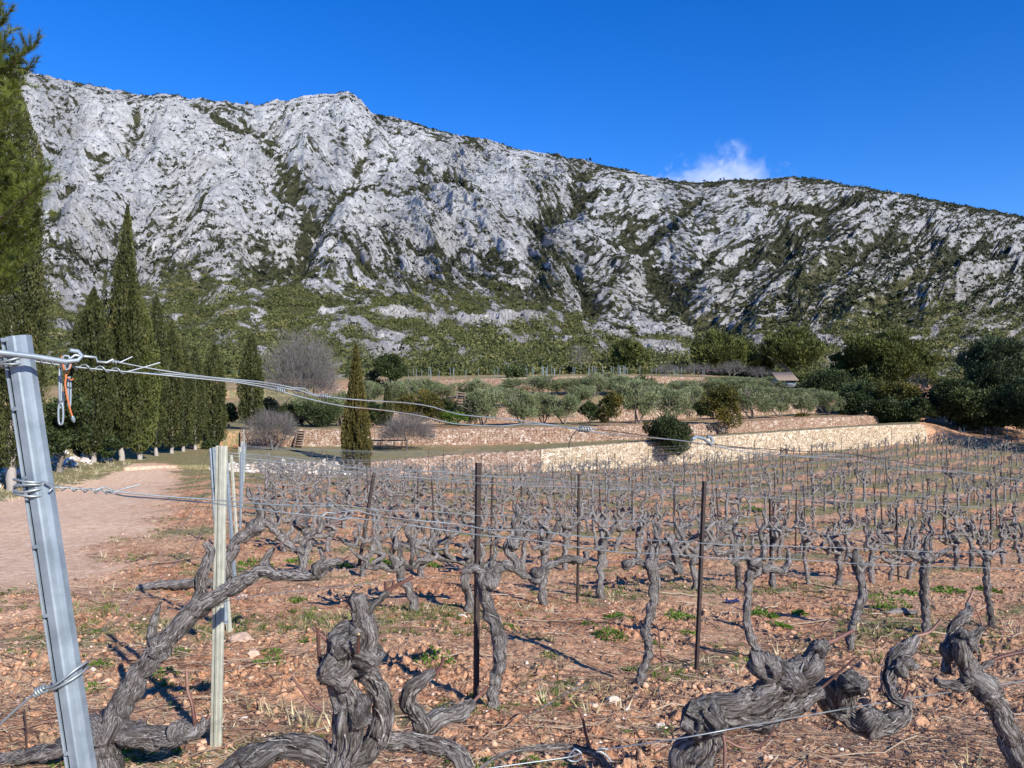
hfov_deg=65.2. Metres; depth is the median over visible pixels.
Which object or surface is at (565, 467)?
trellis wire
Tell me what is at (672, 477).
grapevine
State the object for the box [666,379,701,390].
olive tree
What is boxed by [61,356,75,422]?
cord
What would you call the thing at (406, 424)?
bare tree
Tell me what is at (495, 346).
foothill trees
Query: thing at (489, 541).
grapevine
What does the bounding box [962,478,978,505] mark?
grapevine
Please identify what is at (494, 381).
dry stone wall
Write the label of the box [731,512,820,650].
grapevine
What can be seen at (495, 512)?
grapevine
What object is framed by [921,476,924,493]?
grapevine
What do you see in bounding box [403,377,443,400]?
olive tree
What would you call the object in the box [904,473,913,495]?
grapevine
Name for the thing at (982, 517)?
grapevine
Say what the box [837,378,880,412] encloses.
oak tree
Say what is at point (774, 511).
grapevine
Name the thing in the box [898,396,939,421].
oak tree
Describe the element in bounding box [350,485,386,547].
grapevine
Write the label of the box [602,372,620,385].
olive tree
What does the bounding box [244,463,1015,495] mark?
trellis wire
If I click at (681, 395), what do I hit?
olive tree
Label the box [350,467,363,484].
grapevine
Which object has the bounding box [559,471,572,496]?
grapevine
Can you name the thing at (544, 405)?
olive tree
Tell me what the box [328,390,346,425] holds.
olive tree
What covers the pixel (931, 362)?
pine tree
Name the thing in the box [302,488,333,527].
grapevine
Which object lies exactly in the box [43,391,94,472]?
shrub
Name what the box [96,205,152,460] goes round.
cypress
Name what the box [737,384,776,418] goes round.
olive tree
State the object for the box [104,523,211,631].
guy wire
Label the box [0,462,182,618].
path
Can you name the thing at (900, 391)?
oak tree
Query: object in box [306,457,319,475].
grapevine
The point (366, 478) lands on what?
metal stake
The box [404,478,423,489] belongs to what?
grapevine
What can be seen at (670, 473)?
grapevine
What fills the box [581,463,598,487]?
grapevine
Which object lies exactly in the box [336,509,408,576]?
grapevine
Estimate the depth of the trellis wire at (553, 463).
44.80 m
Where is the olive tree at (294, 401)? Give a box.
[283,394,342,426]
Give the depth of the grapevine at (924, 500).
31.27 m
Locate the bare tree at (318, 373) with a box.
[260,326,340,425]
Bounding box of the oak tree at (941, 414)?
[920,383,962,425]
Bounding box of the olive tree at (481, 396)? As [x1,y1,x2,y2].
[456,386,504,424]
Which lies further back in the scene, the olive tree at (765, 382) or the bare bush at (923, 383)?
the olive tree at (765, 382)
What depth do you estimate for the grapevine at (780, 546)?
18.72 m
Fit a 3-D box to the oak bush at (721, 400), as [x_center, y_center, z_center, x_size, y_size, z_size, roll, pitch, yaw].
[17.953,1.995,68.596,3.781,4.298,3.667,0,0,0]
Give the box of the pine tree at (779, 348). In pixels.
[756,322,827,371]
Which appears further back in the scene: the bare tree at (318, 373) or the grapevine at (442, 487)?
the bare tree at (318, 373)
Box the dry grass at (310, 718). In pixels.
[2,482,1023,767]
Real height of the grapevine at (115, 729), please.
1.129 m
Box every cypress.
[0,71,60,490]
[62,312,95,453]
[71,286,117,462]
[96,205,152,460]
[98,279,109,359]
[124,296,162,459]
[142,292,171,455]
[155,320,186,452]
[170,340,196,451]
[184,345,207,449]
[201,342,228,442]
[236,332,265,429]
[340,343,373,472]
[382,385,393,426]
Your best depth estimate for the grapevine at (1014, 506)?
28.90 m
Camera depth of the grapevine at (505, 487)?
33.67 m
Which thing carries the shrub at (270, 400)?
on the ground at (188, 462)
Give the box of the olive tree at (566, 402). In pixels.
[545,393,581,423]
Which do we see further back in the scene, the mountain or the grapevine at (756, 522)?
the mountain
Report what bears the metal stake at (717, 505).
on the ground at (188, 462)
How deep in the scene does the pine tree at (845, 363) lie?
105.19 m
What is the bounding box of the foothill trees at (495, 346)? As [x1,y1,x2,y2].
[3,249,1023,379]
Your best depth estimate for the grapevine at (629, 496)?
29.35 m
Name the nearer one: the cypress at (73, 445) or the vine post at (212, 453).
the vine post at (212, 453)
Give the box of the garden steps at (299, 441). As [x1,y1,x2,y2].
[293,429,305,446]
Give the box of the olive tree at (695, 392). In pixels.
[678,384,706,412]
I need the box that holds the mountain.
[1,71,1023,385]
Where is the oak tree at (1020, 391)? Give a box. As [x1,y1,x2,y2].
[1003,372,1023,419]
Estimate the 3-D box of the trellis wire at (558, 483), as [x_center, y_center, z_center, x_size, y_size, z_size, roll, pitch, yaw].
[21.482,3.663,48.113,77.036,2.222,0.004,0,0,-41]
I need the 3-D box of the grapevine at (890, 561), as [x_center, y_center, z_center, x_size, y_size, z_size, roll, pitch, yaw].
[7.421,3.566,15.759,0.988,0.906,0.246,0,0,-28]
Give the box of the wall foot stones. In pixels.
[208,458,401,475]
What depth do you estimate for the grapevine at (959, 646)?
2.43 m
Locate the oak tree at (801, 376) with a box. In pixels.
[795,372,816,390]
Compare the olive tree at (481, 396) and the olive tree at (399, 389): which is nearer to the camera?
the olive tree at (481, 396)
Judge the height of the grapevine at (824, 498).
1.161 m
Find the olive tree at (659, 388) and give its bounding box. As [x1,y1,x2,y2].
[642,384,674,398]
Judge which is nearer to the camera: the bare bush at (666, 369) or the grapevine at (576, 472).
the grapevine at (576, 472)
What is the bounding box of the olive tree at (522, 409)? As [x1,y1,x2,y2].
[501,390,540,423]
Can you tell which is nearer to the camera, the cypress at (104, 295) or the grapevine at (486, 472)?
the grapevine at (486, 472)
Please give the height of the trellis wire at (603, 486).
2.874 m
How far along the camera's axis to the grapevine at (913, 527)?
23.34 m
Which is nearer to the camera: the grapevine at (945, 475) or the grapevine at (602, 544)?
the grapevine at (602, 544)
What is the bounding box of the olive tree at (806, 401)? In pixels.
[791,392,818,415]
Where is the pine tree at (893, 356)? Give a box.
[841,328,934,381]
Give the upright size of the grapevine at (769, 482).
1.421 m
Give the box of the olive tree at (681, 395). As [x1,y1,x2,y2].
[655,387,692,418]
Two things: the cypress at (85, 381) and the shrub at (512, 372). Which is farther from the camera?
the shrub at (512, 372)
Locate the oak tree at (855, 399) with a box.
[835,391,872,414]
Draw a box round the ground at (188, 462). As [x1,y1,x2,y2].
[0,374,1023,767]
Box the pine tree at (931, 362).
[904,350,944,390]
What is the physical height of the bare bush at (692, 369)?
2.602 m
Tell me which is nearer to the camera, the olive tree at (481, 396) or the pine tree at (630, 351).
the olive tree at (481, 396)
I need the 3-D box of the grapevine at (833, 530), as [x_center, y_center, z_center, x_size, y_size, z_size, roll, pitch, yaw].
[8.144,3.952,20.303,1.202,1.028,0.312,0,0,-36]
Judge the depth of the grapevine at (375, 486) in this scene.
25.87 m
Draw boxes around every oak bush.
[407,388,449,424]
[440,411,467,425]
[594,391,623,424]
[642,411,693,462]
[698,383,743,431]
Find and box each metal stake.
[357,472,375,567]
[366,463,367,498]
[416,473,418,529]
[431,477,434,523]
[473,463,480,698]
[489,477,493,558]
[576,474,579,602]
[673,487,675,542]
[694,481,706,669]
[716,487,719,535]
[769,499,771,587]
[795,490,796,553]
[803,484,805,520]
[880,493,882,533]
[895,507,898,579]
[942,495,944,539]
[990,503,991,564]
[995,488,997,531]
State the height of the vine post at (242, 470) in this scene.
1.822 m
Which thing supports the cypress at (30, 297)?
on the ground at (188, 462)
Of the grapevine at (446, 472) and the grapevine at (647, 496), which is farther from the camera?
the grapevine at (446, 472)
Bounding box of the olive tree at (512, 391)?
[487,385,517,407]
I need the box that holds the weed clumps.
[3,504,1002,735]
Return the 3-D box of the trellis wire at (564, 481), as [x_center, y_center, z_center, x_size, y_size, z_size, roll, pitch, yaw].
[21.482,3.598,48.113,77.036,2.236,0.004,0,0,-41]
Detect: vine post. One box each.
[0,335,96,767]
[209,448,228,623]
[210,445,227,747]
[212,447,231,632]
[227,460,236,576]
[230,455,237,533]
[239,447,240,489]
[239,452,241,528]
[242,444,243,506]
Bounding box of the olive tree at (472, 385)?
[455,377,493,392]
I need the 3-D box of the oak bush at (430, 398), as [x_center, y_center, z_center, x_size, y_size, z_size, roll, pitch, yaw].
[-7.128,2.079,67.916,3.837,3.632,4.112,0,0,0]
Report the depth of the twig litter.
5.58 m
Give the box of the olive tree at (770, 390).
[761,386,791,399]
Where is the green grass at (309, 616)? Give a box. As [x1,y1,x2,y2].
[0,428,1023,669]
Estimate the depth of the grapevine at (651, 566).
5.78 m
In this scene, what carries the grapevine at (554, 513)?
on the ground at (188, 462)
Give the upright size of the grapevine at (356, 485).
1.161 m
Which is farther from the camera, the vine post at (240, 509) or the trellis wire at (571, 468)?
the trellis wire at (571, 468)
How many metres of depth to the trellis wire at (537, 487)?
13.62 m
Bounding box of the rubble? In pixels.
[0,449,112,487]
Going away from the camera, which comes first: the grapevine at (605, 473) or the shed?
the grapevine at (605, 473)
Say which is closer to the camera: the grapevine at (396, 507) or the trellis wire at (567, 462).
the grapevine at (396, 507)
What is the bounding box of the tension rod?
[0,348,83,363]
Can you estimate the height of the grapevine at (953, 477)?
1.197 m
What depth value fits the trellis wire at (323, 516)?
1.68 m
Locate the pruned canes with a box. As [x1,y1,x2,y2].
[0,554,1023,767]
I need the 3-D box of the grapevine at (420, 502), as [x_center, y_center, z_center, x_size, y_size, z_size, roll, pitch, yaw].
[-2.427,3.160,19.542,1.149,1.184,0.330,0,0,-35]
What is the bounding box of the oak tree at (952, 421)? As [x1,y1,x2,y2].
[946,395,1006,429]
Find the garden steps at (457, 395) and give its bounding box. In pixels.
[456,392,465,408]
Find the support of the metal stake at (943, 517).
on the ground at (188, 462)
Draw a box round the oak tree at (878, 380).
[850,371,901,390]
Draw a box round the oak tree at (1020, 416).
[999,392,1023,433]
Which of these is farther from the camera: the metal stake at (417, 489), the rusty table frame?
the rusty table frame
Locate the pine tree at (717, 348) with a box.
[681,327,762,374]
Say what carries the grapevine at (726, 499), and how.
on the ground at (188, 462)
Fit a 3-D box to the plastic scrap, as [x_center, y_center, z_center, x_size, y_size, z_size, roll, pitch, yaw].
[2.926,2.868,10.600,0.170,0.048,0.102,0,0,0]
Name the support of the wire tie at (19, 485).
attached to the vine post at (50, 563)
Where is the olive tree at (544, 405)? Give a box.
[531,390,556,422]
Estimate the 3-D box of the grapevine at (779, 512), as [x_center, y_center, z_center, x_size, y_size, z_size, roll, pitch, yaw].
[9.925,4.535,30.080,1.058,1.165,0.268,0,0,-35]
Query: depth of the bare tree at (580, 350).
115.81 m
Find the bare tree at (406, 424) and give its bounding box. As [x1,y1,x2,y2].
[373,410,438,449]
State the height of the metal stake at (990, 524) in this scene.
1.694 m
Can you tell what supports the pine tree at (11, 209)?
on the ground at (188, 462)
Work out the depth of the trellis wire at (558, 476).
26.48 m
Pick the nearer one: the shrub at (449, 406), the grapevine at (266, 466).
the grapevine at (266, 466)
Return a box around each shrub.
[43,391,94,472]
[93,434,125,462]
[199,439,220,448]
[222,402,241,428]
[260,396,281,423]
[278,400,304,424]
[294,398,343,426]
[363,370,384,391]
[366,401,383,426]
[392,392,414,418]
[435,397,459,424]
[454,400,483,425]
[503,365,529,377]
[577,400,599,422]
[638,374,655,385]
[692,400,710,416]
[794,411,809,416]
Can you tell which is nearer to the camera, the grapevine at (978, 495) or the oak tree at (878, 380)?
the grapevine at (978, 495)
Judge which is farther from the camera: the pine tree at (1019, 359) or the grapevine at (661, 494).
the pine tree at (1019, 359)
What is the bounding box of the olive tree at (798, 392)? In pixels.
[780,387,814,398]
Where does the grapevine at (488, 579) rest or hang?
on the ground at (188, 462)
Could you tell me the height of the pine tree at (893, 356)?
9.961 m
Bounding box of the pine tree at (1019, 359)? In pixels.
[1011,340,1023,392]
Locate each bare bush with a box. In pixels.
[652,364,679,375]
[682,362,718,376]
[712,358,754,376]
[748,365,772,377]
[904,372,934,397]
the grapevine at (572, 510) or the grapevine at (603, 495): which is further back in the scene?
the grapevine at (603, 495)
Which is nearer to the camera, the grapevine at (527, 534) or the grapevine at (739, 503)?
the grapevine at (527, 534)
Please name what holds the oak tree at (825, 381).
on the ground at (188, 462)
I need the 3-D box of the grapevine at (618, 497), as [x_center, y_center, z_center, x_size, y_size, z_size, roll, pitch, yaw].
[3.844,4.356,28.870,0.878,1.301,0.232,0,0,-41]
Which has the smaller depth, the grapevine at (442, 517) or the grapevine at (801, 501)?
the grapevine at (442, 517)
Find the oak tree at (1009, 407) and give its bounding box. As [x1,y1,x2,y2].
[954,383,1023,435]
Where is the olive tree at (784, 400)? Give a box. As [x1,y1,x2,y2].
[765,392,797,416]
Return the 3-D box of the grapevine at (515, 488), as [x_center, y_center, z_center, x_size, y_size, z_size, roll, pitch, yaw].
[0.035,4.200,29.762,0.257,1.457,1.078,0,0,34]
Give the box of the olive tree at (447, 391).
[432,382,457,398]
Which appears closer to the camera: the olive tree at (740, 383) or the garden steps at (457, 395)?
the garden steps at (457, 395)
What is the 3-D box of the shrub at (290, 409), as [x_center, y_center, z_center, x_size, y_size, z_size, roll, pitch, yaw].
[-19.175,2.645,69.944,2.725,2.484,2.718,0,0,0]
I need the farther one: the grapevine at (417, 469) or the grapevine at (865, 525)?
the grapevine at (417, 469)
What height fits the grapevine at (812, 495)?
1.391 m
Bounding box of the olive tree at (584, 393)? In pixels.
[566,385,598,405]
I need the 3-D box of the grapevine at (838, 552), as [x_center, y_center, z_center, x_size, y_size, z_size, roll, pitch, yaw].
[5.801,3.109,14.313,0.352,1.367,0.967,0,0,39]
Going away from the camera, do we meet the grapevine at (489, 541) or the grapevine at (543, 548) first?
the grapevine at (543, 548)
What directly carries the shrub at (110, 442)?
on the ground at (188, 462)
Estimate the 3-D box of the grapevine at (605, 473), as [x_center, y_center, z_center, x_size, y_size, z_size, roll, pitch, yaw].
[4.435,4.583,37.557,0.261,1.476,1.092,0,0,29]
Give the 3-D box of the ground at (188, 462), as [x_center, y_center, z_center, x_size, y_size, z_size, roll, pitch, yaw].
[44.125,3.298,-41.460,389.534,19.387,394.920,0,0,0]
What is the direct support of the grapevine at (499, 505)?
on the ground at (188, 462)
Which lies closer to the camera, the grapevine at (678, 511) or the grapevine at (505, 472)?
the grapevine at (678, 511)
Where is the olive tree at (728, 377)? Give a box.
[712,376,744,385]
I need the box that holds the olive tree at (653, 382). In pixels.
[642,379,671,388]
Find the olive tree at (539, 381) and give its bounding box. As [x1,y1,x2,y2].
[524,374,565,393]
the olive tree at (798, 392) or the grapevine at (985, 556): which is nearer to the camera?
the grapevine at (985, 556)
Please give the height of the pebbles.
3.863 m
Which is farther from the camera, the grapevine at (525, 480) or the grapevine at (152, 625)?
the grapevine at (525, 480)
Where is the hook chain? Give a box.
[57,355,71,424]
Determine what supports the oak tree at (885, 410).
on the ground at (188, 462)
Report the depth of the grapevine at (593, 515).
14.80 m
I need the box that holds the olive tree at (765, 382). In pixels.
[748,379,786,387]
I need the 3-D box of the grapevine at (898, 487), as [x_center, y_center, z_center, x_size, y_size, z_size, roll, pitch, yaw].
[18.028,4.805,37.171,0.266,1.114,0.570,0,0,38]
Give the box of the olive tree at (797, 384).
[780,381,807,390]
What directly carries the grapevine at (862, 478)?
on the ground at (188, 462)
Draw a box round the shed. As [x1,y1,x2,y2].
[771,372,798,386]
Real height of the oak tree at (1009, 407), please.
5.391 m
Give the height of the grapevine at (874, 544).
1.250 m
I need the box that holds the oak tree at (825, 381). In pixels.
[795,367,852,399]
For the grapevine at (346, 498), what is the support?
on the ground at (188, 462)
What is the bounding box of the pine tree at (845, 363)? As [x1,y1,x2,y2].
[828,349,866,378]
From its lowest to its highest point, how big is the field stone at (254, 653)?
0.059 m
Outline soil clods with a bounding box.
[0,502,1023,767]
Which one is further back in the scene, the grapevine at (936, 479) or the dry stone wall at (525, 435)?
the dry stone wall at (525, 435)
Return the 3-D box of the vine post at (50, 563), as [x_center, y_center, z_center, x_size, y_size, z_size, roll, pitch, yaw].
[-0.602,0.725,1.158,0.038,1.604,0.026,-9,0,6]
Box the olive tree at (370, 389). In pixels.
[347,380,384,401]
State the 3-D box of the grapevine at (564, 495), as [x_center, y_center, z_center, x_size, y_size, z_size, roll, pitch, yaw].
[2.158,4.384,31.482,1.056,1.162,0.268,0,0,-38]
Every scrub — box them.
[5,73,1023,382]
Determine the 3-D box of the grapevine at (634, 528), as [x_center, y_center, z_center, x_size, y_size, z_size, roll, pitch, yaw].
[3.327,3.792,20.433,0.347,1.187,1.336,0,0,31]
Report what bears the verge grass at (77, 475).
on the ground at (188, 462)
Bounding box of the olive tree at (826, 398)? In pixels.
[814,390,847,414]
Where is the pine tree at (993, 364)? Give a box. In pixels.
[955,334,1023,429]
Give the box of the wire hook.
[691,435,713,445]
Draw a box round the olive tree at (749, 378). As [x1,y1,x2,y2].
[732,376,764,385]
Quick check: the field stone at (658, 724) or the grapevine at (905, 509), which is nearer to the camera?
the field stone at (658, 724)
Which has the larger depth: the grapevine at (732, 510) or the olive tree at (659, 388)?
the olive tree at (659, 388)
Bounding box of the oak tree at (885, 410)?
[860,396,909,422]
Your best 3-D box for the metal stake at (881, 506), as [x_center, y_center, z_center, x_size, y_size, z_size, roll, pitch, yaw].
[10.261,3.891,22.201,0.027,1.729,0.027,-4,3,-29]
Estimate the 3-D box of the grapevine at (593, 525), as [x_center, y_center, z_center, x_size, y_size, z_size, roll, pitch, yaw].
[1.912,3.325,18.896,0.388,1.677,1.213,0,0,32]
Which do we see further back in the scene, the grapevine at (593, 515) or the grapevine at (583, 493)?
the grapevine at (583, 493)
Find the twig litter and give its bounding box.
[0,492,1023,767]
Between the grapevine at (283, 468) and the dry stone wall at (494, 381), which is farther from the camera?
the dry stone wall at (494, 381)
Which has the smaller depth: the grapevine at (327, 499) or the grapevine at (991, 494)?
the grapevine at (327, 499)
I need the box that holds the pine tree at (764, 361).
[740,353,774,374]
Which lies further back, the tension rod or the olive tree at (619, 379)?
the olive tree at (619, 379)
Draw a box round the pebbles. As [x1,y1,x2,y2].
[0,492,1022,767]
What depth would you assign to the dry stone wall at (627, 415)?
81.48 m
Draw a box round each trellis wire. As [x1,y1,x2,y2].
[2,356,1021,480]
[21,484,1022,554]
[64,354,326,396]
[109,492,1023,569]
[144,372,597,432]
[214,451,1010,499]
[226,576,430,600]
[227,497,1022,539]
[228,455,1023,509]
[229,513,1017,530]
[229,523,995,533]
[232,543,1018,570]
[235,468,1019,497]
[235,498,1019,517]
[235,501,1007,521]
[238,475,1020,506]
[239,460,1022,507]
[239,465,1011,490]
[239,466,1010,509]
[241,462,1004,487]
[243,442,1015,474]
[243,446,1022,496]
[243,452,1017,481]
[243,453,1018,483]
[244,442,805,464]
[244,448,1022,490]
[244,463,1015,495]
[245,434,1018,469]
[245,442,811,465]
[245,446,983,476]
[246,436,987,477]
[246,444,976,481]
[247,434,926,470]
[248,430,986,464]
[248,460,1021,499]
[249,434,1019,469]
[250,428,930,459]
[250,436,806,456]
[250,451,1007,491]
[252,427,930,458]
[252,444,691,452]
[253,429,990,463]
[253,435,807,455]
[253,449,706,461]
[254,464,994,499]
[254,476,1023,509]
[255,437,960,476]
[257,441,1010,483]
[257,458,692,471]
[261,451,690,463]
[262,435,910,469]
[262,513,1020,545]
[266,442,714,454]
[280,465,957,506]
[285,493,990,528]
[333,469,1022,517]
[489,681,1023,767]
[568,429,1023,474]
[710,446,1023,482]
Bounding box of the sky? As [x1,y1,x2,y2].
[0,0,1023,376]
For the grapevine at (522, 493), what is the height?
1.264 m
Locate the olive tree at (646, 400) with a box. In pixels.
[610,375,666,423]
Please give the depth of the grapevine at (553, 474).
39.61 m
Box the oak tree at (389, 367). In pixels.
[372,353,409,382]
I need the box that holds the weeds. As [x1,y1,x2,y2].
[8,488,1023,767]
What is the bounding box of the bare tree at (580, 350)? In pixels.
[568,345,592,367]
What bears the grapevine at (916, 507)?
on the ground at (188, 462)
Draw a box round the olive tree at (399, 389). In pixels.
[379,380,419,398]
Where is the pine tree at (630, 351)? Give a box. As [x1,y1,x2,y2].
[608,338,650,368]
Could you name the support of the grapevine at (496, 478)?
on the ground at (188, 462)
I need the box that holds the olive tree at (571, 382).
[554,377,586,395]
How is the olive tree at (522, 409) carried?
on the ground at (188, 462)
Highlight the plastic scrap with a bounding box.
[725,598,739,602]
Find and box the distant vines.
[256,433,1023,486]
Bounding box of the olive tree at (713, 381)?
[692,376,730,392]
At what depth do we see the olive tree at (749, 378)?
102.66 m
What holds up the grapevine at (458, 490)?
on the ground at (188, 462)
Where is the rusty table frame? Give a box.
[387,440,407,449]
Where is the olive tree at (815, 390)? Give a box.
[809,387,829,398]
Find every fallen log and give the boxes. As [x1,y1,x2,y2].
[136,577,229,590]
[880,608,917,614]
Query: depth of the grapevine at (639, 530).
15.58 m
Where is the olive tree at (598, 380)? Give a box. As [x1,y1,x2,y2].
[577,372,611,395]
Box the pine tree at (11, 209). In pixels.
[0,0,64,300]
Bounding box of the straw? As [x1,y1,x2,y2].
[0,508,1023,767]
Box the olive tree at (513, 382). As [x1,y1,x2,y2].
[495,377,534,395]
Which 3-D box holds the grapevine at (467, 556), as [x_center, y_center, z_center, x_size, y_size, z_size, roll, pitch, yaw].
[-0.534,2.076,8.969,0.960,1.317,0.349,0,0,-32]
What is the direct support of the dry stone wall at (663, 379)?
on the ground at (188, 462)
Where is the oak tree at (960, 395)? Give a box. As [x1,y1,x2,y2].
[928,375,989,431]
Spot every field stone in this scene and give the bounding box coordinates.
[229,632,254,641]
[246,649,259,657]
[606,696,619,702]
[656,723,667,729]
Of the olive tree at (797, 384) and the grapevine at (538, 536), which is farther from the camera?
the olive tree at (797, 384)
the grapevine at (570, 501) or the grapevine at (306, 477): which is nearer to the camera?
the grapevine at (570, 501)
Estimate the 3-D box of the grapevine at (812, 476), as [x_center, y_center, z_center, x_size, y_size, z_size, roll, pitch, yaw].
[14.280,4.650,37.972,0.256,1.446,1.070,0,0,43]
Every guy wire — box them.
[0,661,88,725]
[102,483,211,630]
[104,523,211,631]
[172,493,213,606]
[178,451,208,527]
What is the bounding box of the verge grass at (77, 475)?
[0,459,134,500]
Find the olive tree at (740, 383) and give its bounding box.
[725,378,759,392]
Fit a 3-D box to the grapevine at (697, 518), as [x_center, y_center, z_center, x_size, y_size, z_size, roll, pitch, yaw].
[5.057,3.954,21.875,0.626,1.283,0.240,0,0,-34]
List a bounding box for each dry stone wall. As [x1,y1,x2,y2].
[208,461,341,472]
[240,428,340,446]
[314,377,532,394]
[342,403,833,425]
[342,449,541,474]
[368,425,651,445]
[539,424,926,471]
[544,376,704,385]
[678,415,878,435]
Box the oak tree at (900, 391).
[871,378,924,401]
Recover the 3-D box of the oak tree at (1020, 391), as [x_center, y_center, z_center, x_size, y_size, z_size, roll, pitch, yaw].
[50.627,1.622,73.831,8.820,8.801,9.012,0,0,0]
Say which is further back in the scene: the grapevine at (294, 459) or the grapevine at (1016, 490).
the grapevine at (294, 459)
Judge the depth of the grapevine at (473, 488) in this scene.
32.36 m
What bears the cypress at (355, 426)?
on the ground at (188, 462)
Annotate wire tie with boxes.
[0,356,20,367]
[12,476,54,497]
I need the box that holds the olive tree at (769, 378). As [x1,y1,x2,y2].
[762,375,776,381]
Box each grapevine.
[0,538,348,767]
[146,601,161,641]
[217,575,488,767]
[225,486,341,581]
[246,479,289,514]
[254,487,298,521]
[255,463,264,478]
[256,454,280,482]
[265,468,286,493]
[265,493,322,551]
[266,462,283,488]
[267,475,277,502]
[273,459,291,480]
[279,464,304,486]
[279,507,339,570]
[281,476,294,497]
[284,466,313,503]
[288,477,327,513]
[292,457,302,473]
[294,461,305,485]
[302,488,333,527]
[304,467,315,491]
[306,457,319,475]
[307,467,328,492]
[310,491,353,552]
[316,483,322,507]
[319,464,339,493]
[322,481,349,517]
[325,455,344,478]
[333,465,346,482]
[335,473,361,507]
[335,483,369,528]
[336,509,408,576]
[338,475,354,490]
[342,469,360,485]
[349,525,446,611]
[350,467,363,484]
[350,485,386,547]
[354,478,366,501]
[356,472,387,521]
[359,468,376,492]
[362,478,386,507]
[371,482,399,520]
[375,474,396,519]
[377,469,396,501]
[380,458,402,483]
[383,491,429,544]
[387,477,409,510]
[392,464,413,491]
[393,489,431,530]
[395,478,429,517]
[399,514,469,576]
[402,479,426,512]
[403,460,419,482]
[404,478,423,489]
[407,464,421,476]
[423,505,454,550]
[425,488,449,533]
[426,515,489,612]
[428,480,446,511]
[430,462,443,483]
[430,467,448,491]
[430,490,442,515]
[442,464,455,483]
[451,472,460,492]
[452,495,487,534]
[454,480,462,502]
[454,494,464,520]
[454,504,489,542]
[458,493,589,711]
[462,488,471,509]
[462,516,501,556]
[467,482,483,509]
[468,477,474,501]
[473,478,501,519]
[474,468,487,482]
[479,706,613,767]
[482,502,499,532]
[485,487,505,510]
[488,467,504,490]
[492,506,536,549]
[494,485,517,518]
[499,462,511,483]
[504,477,511,497]
[504,479,521,510]
[515,473,523,497]
[518,497,539,514]
[520,517,544,569]
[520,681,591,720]
[523,472,530,490]
[523,503,552,544]
[525,484,543,506]
[525,486,537,514]
[529,477,543,497]
[531,499,583,605]
[533,503,554,518]
[539,471,558,497]
[541,477,563,502]
[546,468,561,489]
[546,490,561,509]
[546,500,565,529]
[556,496,595,548]
[557,482,576,506]
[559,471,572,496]
[559,491,573,518]
[559,515,585,570]
[566,471,582,496]
[568,466,584,488]
[571,492,587,505]
[572,493,598,533]
[574,489,607,545]
[576,497,612,568]
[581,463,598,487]
[581,483,587,502]
[584,472,602,502]
[592,493,606,518]
[594,505,635,598]
[601,466,611,493]
[606,504,631,550]
[607,479,615,503]
[609,469,625,490]
[609,488,626,517]
[612,476,629,504]
[614,497,632,532]
[615,484,638,514]
[621,514,684,685]
[628,470,634,485]
[628,480,640,502]
[629,496,644,525]
[630,470,640,488]
[630,508,655,550]
[635,477,653,499]
[635,506,658,558]
[636,485,655,512]
[642,468,656,487]
[644,521,671,593]
[646,494,659,528]
[653,471,669,499]
[653,503,676,538]
[655,484,667,506]
[659,466,677,486]
[665,516,695,531]
[667,474,678,497]
[668,485,681,500]
[668,619,941,767]
[669,515,731,589]
[675,497,688,524]
[677,464,692,483]
[679,497,698,525]
[681,513,708,564]
[682,479,688,495]
[687,508,700,528]
[688,473,701,492]
[691,482,700,507]
[705,508,719,536]
[706,473,713,491]
[708,492,720,523]
[712,485,717,505]
[712,522,754,589]
[713,472,720,486]
[717,484,738,521]
[717,515,735,560]
[721,478,735,498]
[726,473,731,486]
[730,491,744,518]
[730,505,750,541]
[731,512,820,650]
[737,518,785,557]
[741,474,760,496]
[741,488,757,516]
[744,467,758,481]
[753,508,768,540]
[755,468,766,486]
[758,486,773,514]
[761,473,777,499]
[762,497,783,536]
[764,465,776,481]
[767,491,785,514]
[767,513,784,557]
[768,510,798,588]
[773,474,785,496]
[777,504,792,536]
[788,492,792,514]
[790,470,800,494]
[792,487,805,512]
[793,505,806,555]
[794,513,818,584]
[797,506,802,532]
[804,547,878,650]
[806,482,819,509]
[807,504,815,529]
[808,468,817,493]
[815,473,827,492]
[817,486,831,510]
[819,519,849,555]
[819,524,845,585]
[824,466,837,490]
[833,488,839,508]
[835,468,845,488]
[837,496,847,525]
[837,509,861,553]
[842,478,854,506]
[842,495,854,523]
[848,481,854,503]
[853,466,863,485]
[854,514,870,551]
[858,471,870,501]
[862,464,871,482]
[864,497,879,526]
[865,501,874,523]
[865,527,894,583]
[874,506,898,547]
[874,546,904,580]
[885,493,903,521]
[886,475,891,497]
[887,502,893,523]
[894,512,908,546]
[895,531,934,579]
[896,476,902,496]
[902,520,952,631]
[903,502,907,520]
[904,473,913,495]
[908,515,918,546]
[914,498,919,519]
[915,489,931,517]
[916,507,934,572]
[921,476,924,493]
[921,506,938,541]
[926,477,934,493]
[933,588,1023,767]
[934,476,938,491]
[934,493,940,515]
[938,501,954,539]
[938,522,961,569]
[941,468,950,488]
[942,487,949,504]
[946,500,966,532]
[950,469,965,488]
[950,470,958,487]
[950,481,966,511]
[950,515,977,566]
[959,507,976,531]
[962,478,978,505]
[969,547,1006,626]
[972,503,989,532]
[975,524,992,564]
[976,482,984,505]
[979,479,989,502]
[986,475,1006,501]
[988,507,996,533]
[990,481,995,501]
[997,502,1007,522]
[997,520,1018,564]
[999,480,1011,501]
[1004,517,1023,563]
[1006,476,1017,499]
[1011,472,1022,496]
[1012,496,1020,522]
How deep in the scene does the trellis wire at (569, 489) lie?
25.73 m
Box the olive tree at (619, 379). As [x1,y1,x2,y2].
[597,375,633,393]
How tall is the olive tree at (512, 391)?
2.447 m
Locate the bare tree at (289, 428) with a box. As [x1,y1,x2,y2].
[240,405,300,449]
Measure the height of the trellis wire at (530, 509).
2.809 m
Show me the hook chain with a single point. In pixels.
(61, 399)

